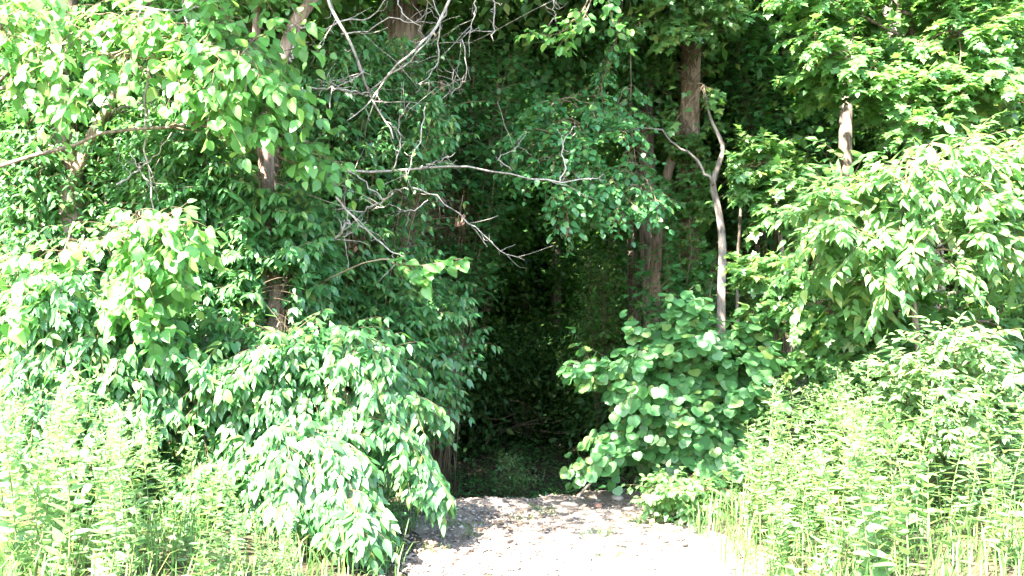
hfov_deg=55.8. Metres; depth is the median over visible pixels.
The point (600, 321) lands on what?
understory shrub
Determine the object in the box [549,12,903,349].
forest tree
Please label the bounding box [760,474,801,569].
tall weed
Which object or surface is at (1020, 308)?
understory bush
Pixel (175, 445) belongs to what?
understory bush
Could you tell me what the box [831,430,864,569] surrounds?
tall weed
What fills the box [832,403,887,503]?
tall weed
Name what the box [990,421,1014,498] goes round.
tall weed
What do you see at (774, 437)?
tall weed
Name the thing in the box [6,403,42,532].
tall weed
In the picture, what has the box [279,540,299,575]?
tall weed
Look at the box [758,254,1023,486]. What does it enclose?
maple
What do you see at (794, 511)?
tall weed
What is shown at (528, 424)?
brush pile
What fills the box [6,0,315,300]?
forest tree
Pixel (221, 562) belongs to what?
tall weed
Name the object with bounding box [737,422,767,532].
tall weed
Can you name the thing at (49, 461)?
tall weed
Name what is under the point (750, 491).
tall weed
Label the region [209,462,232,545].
tall weed
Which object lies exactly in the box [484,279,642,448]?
understory bush
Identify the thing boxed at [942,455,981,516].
tall weed
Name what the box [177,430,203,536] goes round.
tall weed
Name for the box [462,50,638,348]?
forest tree
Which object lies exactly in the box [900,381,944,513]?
tall weed
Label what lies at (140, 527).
tall weed
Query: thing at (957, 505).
tall weed
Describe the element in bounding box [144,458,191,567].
tall weed
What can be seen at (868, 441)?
tall weed
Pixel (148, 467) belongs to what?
tall weed
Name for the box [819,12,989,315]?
forest tree
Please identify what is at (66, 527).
tall weed
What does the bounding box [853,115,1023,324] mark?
forest tree
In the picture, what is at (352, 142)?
honeysuckle shrub
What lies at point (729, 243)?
forest tree
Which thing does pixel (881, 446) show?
tall weed
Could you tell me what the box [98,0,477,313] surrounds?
forest tree
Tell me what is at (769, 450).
tall weed
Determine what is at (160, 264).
lime leaved sapling
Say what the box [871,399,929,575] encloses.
tall weed
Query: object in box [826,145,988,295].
forest tree
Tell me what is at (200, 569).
tall weed
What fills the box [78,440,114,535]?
tall weed
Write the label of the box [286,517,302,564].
tall weed
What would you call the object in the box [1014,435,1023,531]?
tall weed
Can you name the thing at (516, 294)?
forest tree
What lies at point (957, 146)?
forest tree
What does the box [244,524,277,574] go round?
tall weed
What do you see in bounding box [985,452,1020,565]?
tall weed
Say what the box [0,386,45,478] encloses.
tall weed
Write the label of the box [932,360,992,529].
tall weed
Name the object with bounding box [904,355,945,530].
tall weed
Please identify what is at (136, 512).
tall weed
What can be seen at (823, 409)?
tall weed
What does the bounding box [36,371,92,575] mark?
tall weed
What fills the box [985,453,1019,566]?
tall weed
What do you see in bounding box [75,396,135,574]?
tall weed
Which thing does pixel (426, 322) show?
honeysuckle shrub
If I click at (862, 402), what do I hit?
tall weed
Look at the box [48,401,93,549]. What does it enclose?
tall weed
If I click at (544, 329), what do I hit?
understory bush
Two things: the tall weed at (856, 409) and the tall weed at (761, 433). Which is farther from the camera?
the tall weed at (761, 433)
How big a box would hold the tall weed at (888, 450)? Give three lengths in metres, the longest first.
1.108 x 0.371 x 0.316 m
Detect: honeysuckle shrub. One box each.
[0,257,220,526]
[96,90,372,475]
[159,304,454,540]
[225,410,456,575]
[279,0,489,344]
[305,239,502,493]
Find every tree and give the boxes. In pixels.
[2,0,301,258]
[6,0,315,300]
[49,0,217,292]
[80,0,522,332]
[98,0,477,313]
[102,0,800,492]
[233,6,381,205]
[241,0,602,330]
[278,0,564,457]
[292,0,512,322]
[317,6,603,372]
[428,0,858,331]
[445,0,608,422]
[447,1,625,337]
[451,187,561,336]
[459,174,626,334]
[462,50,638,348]
[471,173,599,338]
[493,17,774,350]
[501,0,948,292]
[507,12,665,318]
[540,77,676,302]
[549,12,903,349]
[555,33,864,330]
[578,212,704,273]
[603,93,728,488]
[648,119,679,474]
[659,1,863,459]
[703,0,1023,353]
[736,207,741,463]
[808,118,891,338]
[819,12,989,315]
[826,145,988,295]
[838,26,855,479]
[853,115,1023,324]
[854,0,1023,153]
[857,52,1023,314]
[882,2,939,472]
[944,33,1023,329]
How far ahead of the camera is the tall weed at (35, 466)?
5.98 m
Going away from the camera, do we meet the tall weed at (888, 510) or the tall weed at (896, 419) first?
the tall weed at (888, 510)
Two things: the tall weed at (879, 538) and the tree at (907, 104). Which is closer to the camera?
the tall weed at (879, 538)
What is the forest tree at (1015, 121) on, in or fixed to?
on the ground at (1010, 569)
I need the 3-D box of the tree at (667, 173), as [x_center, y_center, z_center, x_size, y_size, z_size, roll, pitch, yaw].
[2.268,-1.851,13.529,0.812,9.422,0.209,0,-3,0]
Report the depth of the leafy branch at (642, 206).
10.30 m
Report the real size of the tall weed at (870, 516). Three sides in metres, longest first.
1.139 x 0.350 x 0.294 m
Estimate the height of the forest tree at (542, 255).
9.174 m
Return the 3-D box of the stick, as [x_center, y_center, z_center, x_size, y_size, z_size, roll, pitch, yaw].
[0.803,1.818,9.507,0.420,0.577,0.032,0,-3,0]
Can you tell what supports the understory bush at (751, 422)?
on the ground at (1010, 569)
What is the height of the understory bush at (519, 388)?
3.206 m
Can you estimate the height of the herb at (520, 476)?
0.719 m
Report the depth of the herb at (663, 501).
8.40 m
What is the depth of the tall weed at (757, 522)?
7.39 m
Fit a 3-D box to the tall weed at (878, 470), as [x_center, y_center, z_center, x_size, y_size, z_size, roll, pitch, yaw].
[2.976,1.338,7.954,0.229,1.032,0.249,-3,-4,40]
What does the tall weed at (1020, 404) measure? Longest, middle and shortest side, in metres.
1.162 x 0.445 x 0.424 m
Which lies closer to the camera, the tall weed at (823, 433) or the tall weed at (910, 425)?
the tall weed at (910, 425)
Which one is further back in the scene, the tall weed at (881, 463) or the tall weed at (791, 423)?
the tall weed at (791, 423)
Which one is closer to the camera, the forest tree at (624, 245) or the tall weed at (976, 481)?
the tall weed at (976, 481)
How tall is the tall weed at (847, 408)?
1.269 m
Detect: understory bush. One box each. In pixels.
[0,297,195,487]
[134,398,195,485]
[141,313,325,479]
[306,282,547,458]
[437,316,579,445]
[447,353,527,440]
[453,312,547,395]
[465,316,582,447]
[466,293,585,372]
[467,342,587,437]
[468,306,573,437]
[474,293,619,425]
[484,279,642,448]
[492,272,591,340]
[497,213,675,435]
[509,335,610,430]
[514,311,639,455]
[533,348,619,469]
[549,392,606,442]
[572,271,662,332]
[590,347,868,487]
[597,294,642,342]
[598,378,837,489]
[630,255,827,464]
[708,292,834,463]
[784,377,1023,481]
[873,280,1023,472]
[936,187,1023,473]
[946,278,1015,326]
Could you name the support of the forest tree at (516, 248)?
on the ground at (1010, 569)
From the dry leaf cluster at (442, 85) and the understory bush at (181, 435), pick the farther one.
the understory bush at (181, 435)
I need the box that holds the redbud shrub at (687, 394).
[556,284,806,495]
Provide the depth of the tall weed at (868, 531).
5.64 m
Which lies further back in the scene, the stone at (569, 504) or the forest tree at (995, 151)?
the forest tree at (995, 151)
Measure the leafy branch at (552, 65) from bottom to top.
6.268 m
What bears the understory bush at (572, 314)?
on the ground at (1010, 569)
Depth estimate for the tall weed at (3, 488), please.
6.09 m
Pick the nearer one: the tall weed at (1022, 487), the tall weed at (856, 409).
the tall weed at (856, 409)
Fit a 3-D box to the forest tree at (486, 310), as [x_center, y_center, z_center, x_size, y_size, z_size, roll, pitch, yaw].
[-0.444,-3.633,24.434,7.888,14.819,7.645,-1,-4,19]
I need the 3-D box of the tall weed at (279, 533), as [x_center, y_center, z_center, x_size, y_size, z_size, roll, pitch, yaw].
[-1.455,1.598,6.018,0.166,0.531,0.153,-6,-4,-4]
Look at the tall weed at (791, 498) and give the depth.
6.37 m
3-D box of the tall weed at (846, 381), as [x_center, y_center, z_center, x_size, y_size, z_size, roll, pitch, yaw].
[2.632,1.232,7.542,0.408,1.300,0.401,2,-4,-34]
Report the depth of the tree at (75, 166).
8.95 m
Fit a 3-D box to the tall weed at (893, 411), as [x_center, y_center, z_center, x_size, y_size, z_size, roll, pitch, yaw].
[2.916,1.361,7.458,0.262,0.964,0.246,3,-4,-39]
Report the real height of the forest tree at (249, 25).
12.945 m
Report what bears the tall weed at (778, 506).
on the ground at (1010, 569)
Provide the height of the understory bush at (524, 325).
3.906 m
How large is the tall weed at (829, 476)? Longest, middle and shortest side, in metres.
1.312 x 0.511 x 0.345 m
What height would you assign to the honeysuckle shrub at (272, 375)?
2.134 m
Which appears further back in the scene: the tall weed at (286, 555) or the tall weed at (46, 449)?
the tall weed at (46, 449)
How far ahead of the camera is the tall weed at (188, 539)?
5.96 m
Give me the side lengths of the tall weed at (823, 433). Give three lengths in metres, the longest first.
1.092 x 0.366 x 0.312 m
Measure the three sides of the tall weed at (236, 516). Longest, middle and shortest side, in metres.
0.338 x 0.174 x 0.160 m
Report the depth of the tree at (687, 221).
12.74 m
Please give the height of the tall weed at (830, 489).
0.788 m
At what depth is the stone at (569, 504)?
9.13 m
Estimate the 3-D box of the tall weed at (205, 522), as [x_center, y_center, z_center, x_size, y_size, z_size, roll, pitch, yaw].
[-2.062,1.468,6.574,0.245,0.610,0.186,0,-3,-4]
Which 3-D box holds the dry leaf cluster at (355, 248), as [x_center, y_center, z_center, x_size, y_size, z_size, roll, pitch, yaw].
[-1.519,-0.464,9.051,0.160,0.385,0.148,0,-3,0]
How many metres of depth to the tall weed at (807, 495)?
6.55 m
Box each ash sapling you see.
[767,112,1023,474]
[851,311,1023,513]
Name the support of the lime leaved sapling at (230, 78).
on the ground at (1010, 569)
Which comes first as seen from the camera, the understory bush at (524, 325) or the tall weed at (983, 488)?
the tall weed at (983, 488)
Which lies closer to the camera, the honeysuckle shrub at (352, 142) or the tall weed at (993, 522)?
the tall weed at (993, 522)
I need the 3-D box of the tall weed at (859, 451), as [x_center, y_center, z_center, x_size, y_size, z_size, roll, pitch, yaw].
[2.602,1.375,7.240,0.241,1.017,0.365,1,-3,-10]
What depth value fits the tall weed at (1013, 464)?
8.74 m
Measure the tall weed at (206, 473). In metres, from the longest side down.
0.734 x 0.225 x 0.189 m
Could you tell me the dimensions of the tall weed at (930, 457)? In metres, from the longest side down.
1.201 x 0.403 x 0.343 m
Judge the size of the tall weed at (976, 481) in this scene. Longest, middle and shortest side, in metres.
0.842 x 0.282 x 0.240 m
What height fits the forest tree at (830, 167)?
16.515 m
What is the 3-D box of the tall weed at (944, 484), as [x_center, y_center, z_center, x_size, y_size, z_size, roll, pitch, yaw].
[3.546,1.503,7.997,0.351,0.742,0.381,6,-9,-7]
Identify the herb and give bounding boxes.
[384,488,408,547]
[485,450,543,497]
[620,459,750,526]
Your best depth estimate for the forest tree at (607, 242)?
25.93 m
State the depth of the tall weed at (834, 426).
7.84 m
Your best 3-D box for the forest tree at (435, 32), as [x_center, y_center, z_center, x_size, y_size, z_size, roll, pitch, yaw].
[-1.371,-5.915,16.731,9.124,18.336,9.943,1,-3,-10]
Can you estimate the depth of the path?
7.40 m
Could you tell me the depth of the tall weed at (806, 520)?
6.54 m
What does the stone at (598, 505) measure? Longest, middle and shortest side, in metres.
0.095 x 0.078 x 0.066 m
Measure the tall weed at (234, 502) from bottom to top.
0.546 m
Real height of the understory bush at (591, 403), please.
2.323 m
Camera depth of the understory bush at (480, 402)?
16.21 m
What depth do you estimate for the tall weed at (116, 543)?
5.12 m
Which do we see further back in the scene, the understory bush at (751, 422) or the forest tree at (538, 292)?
the forest tree at (538, 292)
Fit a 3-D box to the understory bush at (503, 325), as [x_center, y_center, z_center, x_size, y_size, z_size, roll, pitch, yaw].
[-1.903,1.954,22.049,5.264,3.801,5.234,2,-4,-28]
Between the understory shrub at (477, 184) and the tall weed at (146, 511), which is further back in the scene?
the understory shrub at (477, 184)
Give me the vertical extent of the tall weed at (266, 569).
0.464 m
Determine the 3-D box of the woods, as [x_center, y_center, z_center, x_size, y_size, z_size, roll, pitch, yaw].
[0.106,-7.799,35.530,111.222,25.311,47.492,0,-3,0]
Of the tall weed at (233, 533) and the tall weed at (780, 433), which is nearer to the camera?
the tall weed at (233, 533)
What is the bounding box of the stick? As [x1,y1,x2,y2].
[576,483,591,496]
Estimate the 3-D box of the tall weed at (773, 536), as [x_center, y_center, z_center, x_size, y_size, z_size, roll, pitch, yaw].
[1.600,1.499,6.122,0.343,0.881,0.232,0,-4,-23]
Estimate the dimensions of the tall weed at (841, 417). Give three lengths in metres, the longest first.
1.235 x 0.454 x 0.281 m
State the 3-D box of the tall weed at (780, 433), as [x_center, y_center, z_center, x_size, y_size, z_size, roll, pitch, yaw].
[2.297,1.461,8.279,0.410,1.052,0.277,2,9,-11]
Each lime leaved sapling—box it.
[0,0,384,210]
[0,199,227,512]
[85,0,341,277]
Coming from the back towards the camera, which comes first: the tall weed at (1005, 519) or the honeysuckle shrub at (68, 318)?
the honeysuckle shrub at (68, 318)
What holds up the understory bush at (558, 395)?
on the ground at (1010, 569)
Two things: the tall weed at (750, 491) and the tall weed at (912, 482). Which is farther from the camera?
the tall weed at (750, 491)
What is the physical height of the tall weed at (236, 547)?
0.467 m
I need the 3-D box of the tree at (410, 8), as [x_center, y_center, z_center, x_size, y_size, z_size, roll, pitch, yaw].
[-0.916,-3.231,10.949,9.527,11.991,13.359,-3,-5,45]
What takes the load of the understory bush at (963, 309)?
on the ground at (1010, 569)
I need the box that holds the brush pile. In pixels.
[454,400,592,448]
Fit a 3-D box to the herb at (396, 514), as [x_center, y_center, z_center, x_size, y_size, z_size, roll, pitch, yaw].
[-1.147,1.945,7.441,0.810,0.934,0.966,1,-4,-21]
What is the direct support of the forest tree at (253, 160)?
on the ground at (1010, 569)
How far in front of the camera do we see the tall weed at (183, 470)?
6.72 m
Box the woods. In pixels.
[6,13,1000,335]
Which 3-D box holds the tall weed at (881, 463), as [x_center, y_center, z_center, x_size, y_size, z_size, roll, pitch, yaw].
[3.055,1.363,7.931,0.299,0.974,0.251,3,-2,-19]
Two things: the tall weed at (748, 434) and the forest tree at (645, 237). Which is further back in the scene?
the forest tree at (645, 237)
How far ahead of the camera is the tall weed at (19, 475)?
5.51 m
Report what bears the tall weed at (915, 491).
on the ground at (1010, 569)
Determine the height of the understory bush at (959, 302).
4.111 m
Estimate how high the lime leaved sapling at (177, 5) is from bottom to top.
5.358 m
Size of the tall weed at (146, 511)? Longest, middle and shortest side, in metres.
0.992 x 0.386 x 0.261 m
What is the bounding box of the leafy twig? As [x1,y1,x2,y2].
[318,256,472,300]
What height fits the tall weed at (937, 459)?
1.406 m
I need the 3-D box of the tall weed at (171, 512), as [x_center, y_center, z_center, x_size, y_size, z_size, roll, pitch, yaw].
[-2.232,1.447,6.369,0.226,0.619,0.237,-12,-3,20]
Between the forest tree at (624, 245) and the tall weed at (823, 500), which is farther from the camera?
the forest tree at (624, 245)
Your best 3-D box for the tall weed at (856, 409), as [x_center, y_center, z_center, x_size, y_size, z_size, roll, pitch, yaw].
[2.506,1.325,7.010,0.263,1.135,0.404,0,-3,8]
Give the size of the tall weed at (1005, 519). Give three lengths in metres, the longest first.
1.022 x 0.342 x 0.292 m
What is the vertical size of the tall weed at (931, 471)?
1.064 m
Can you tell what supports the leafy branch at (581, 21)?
attached to the tree at (410, 8)
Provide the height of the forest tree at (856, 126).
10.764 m
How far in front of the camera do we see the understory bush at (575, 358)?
17.55 m
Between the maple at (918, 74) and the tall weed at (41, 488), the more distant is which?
the maple at (918, 74)
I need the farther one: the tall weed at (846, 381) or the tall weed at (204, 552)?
the tall weed at (846, 381)
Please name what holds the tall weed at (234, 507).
on the ground at (1010, 569)
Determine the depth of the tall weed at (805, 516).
6.82 m
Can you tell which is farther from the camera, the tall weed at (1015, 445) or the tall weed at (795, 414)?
the tall weed at (795, 414)
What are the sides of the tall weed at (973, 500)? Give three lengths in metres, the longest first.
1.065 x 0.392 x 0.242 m
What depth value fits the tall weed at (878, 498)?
6.21 m
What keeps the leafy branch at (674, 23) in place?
attached to the tree at (410, 8)
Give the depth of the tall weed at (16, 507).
6.05 m
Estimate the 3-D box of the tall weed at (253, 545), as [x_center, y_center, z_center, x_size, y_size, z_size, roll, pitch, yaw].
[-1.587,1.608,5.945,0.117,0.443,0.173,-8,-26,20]
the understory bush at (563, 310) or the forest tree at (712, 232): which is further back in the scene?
the understory bush at (563, 310)
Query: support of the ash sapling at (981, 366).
on the ground at (1010, 569)
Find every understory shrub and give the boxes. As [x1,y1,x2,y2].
[0,0,213,492]
[417,3,546,498]
[565,236,634,431]
[619,170,740,345]
[703,1,857,467]
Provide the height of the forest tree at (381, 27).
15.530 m
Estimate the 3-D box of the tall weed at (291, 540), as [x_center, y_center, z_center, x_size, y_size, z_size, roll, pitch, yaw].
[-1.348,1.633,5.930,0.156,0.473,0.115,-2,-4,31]
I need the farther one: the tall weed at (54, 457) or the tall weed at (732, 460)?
the tall weed at (732, 460)
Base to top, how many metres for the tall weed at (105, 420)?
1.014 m
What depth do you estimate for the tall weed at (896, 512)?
6.18 m
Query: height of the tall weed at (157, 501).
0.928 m
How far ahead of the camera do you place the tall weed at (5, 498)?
6.49 m
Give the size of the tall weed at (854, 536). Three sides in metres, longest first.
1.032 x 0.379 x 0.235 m
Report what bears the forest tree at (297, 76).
on the ground at (1010, 569)
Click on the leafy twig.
(428, 271)
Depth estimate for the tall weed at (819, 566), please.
5.55 m
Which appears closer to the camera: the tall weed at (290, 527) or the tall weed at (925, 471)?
the tall weed at (290, 527)
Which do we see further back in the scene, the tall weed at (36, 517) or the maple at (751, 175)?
the maple at (751, 175)
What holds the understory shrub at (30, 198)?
on the ground at (1010, 569)
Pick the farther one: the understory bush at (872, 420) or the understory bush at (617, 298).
the understory bush at (617, 298)
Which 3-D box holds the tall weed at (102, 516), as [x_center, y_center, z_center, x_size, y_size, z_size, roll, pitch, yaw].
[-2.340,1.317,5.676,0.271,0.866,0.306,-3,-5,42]
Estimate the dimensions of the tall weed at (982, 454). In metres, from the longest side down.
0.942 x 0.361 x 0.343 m
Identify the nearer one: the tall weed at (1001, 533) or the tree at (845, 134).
the tall weed at (1001, 533)
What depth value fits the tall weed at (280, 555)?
5.85 m
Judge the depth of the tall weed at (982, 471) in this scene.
8.65 m
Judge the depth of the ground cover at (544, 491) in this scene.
14.96 m
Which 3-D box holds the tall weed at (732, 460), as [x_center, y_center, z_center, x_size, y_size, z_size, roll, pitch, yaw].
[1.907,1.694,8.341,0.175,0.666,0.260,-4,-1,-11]
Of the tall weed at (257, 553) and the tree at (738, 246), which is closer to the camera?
the tall weed at (257, 553)
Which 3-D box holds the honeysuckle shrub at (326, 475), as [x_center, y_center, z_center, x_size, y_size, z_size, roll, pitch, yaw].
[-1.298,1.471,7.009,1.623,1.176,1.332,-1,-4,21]
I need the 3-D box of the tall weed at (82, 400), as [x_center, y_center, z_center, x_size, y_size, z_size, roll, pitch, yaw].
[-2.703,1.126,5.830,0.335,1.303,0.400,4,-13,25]
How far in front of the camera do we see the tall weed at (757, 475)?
7.28 m
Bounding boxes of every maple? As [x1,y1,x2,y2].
[705,123,830,485]
[754,0,1023,475]
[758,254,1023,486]
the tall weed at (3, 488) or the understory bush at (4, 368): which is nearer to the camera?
the tall weed at (3, 488)
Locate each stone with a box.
[559,502,578,506]
[594,502,601,507]
[611,495,623,500]
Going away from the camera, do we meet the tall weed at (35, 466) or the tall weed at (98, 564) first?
the tall weed at (98, 564)
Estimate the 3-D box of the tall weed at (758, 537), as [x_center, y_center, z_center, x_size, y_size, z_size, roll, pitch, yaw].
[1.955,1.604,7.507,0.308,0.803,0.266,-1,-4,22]
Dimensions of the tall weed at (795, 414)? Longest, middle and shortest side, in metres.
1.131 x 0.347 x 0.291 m
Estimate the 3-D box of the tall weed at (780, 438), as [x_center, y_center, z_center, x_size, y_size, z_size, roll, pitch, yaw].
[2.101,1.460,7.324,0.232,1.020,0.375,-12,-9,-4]
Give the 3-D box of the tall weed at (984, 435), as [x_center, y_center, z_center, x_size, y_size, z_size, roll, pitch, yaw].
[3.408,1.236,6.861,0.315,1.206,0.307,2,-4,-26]
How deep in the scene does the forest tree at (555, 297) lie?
24.85 m
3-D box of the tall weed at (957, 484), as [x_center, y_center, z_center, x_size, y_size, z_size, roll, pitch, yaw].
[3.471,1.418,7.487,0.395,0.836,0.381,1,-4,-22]
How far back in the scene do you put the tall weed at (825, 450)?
8.02 m
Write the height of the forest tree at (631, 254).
12.235 m
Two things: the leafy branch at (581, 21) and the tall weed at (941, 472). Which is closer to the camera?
the tall weed at (941, 472)
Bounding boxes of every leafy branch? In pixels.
[440,0,685,134]
[486,0,679,257]
[515,0,636,58]
[603,0,763,137]
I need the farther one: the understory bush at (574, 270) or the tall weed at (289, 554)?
the understory bush at (574, 270)
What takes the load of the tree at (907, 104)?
on the ground at (1010, 569)
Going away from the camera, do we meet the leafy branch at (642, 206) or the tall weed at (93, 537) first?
the tall weed at (93, 537)
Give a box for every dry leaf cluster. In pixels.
[342,233,357,256]
[424,60,444,95]
[454,196,464,227]
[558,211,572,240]
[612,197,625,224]
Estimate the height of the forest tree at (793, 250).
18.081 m
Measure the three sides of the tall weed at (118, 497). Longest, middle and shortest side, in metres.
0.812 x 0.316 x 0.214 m
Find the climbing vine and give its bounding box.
[633,9,747,317]
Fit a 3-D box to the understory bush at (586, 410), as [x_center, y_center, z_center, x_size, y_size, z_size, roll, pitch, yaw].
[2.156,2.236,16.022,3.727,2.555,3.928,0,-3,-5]
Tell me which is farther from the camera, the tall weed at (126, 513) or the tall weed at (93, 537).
the tall weed at (93, 537)
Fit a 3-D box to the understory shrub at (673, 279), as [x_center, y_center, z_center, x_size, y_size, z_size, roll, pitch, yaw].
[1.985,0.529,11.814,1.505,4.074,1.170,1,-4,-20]
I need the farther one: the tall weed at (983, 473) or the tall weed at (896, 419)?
the tall weed at (983, 473)
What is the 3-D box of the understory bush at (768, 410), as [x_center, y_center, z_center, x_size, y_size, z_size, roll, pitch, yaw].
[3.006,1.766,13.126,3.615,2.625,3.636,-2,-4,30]
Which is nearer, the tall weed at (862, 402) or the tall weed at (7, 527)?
the tall weed at (7, 527)
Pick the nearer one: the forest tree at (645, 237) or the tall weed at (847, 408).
the tall weed at (847, 408)
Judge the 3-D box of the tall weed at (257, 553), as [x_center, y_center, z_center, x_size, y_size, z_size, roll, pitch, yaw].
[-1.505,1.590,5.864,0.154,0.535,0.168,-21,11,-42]
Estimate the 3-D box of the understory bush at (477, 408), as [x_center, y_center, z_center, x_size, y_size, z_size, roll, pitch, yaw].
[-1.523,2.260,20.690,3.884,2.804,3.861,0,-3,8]
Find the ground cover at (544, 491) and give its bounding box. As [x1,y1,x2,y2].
[439,431,847,498]
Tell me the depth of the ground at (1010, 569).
7.15 m
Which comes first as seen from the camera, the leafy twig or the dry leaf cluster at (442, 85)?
the leafy twig
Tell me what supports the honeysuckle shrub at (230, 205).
on the ground at (1010, 569)
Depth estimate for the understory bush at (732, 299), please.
14.09 m
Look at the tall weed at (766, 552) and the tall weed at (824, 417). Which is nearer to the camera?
the tall weed at (766, 552)
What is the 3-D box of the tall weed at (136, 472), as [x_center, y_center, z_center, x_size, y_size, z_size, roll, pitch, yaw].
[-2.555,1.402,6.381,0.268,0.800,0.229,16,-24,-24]
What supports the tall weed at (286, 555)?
on the ground at (1010, 569)
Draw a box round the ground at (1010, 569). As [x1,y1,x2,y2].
[1,410,1023,575]
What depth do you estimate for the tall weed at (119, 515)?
5.29 m
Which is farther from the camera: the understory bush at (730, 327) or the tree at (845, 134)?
the understory bush at (730, 327)
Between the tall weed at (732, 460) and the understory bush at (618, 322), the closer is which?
the tall weed at (732, 460)
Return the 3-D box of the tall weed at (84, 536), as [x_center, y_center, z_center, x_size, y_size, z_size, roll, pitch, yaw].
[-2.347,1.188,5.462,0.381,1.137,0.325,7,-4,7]
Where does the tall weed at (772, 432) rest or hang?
on the ground at (1010, 569)
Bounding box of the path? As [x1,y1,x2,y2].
[400,490,800,575]
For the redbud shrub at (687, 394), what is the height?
2.181 m
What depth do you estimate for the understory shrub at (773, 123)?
13.50 m
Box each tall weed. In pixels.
[0,383,40,575]
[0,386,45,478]
[0,388,28,535]
[0,410,89,564]
[0,413,32,575]
[0,437,34,546]
[0,454,54,561]
[1,468,42,553]
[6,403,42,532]
[12,456,60,575]
[15,373,109,575]
[23,417,84,558]
[30,409,64,544]
[33,397,95,573]
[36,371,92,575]
[38,369,91,533]
[39,393,77,555]
[39,466,66,538]
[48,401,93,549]
[62,399,135,575]
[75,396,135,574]
[75,437,131,575]
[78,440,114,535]
[81,438,139,566]
[86,471,127,545]
[88,436,149,575]
[92,405,134,552]
[93,411,159,560]
[96,394,154,575]
[97,455,147,567]
[99,442,159,535]
[99,451,124,563]
[102,433,152,574]
[126,415,179,540]
[127,417,167,571]
[132,424,165,534]
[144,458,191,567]
[157,463,189,540]
[166,442,198,533]
[176,500,195,566]
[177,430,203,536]
[178,476,209,575]
[187,534,213,575]
[191,458,225,540]
[191,464,230,575]
[193,467,237,574]
[201,482,232,569]
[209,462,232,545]
[212,532,238,575]
[217,481,239,549]
[218,474,247,545]
[219,498,245,575]
[225,510,246,553]
[227,534,250,574]
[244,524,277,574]
[246,515,261,575]
[249,508,270,574]
[257,538,282,575]
[264,503,291,574]
[272,550,284,575]
[278,504,303,573]
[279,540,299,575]
[280,515,301,575]
[280,538,291,575]
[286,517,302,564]
[726,447,737,517]
[737,420,763,524]
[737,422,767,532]
[739,454,771,543]
[739,455,777,524]
[739,456,787,575]
[742,438,777,550]
[745,445,780,541]
[751,468,811,573]
[752,419,772,504]
[754,378,797,553]
[755,442,806,555]
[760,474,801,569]
[761,375,814,521]
[761,414,787,525]
[761,465,801,530]
[763,492,788,575]
[764,400,792,505]
[764,506,803,575]
[765,416,807,527]
[769,440,845,568]
[769,451,804,533]
[774,384,814,489]
[777,382,817,500]
[777,459,800,554]
[782,399,832,527]
[783,447,819,555]
[788,419,844,575]
[788,446,839,567]
[793,444,832,564]
[796,387,846,509]
[801,444,847,546]
[805,365,861,484]
[807,387,848,518]
[807,401,889,524]
[808,382,860,511]
[812,388,834,487]
[813,416,840,505]
[814,361,853,512]
[819,383,878,545]
[825,364,880,513]
[828,382,886,558]
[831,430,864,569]
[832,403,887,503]
[833,434,897,575]
[834,352,888,515]
[834,411,902,575]
[834,454,891,571]
[839,394,875,527]
[840,394,886,491]
[840,473,898,562]
[842,405,874,527]
[842,415,888,563]
[847,388,875,474]
[847,426,880,568]
[861,387,888,502]
[868,405,916,575]
[870,424,909,574]
[871,399,891,496]
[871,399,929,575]
[873,400,891,484]
[874,401,936,499]
[874,403,903,519]
[876,463,919,551]
[884,411,936,536]
[886,369,963,548]
[892,360,954,521]
[896,451,938,526]
[898,396,930,474]
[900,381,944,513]
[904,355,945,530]
[905,390,955,563]
[917,447,941,501]
[924,459,954,509]
[929,344,963,516]
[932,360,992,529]
[934,426,982,569]
[937,431,988,513]
[940,395,986,538]
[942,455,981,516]
[951,372,992,494]
[952,438,1000,554]
[953,406,1008,517]
[966,412,1010,529]
[967,377,1016,539]
[974,454,994,490]
[977,454,1022,557]
[978,480,1006,560]
[979,457,987,486]
[985,413,1023,575]
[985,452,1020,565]
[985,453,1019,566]
[989,390,1023,512]
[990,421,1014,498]
[999,419,1022,495]
[999,419,1023,490]
[1005,435,1023,517]
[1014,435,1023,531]
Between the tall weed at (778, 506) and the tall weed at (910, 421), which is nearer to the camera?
the tall weed at (778, 506)
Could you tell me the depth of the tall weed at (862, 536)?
5.85 m
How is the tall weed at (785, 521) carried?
on the ground at (1010, 569)
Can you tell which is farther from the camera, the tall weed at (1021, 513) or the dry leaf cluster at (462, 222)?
the dry leaf cluster at (462, 222)
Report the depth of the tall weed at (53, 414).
6.52 m
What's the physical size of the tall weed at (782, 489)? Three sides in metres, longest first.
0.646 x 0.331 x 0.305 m
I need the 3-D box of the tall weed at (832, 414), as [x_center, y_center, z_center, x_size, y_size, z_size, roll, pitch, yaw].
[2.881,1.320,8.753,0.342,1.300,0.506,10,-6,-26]
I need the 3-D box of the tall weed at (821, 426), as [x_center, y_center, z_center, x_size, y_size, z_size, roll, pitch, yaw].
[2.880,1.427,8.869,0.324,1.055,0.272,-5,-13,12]
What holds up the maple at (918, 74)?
on the ground at (1010, 569)

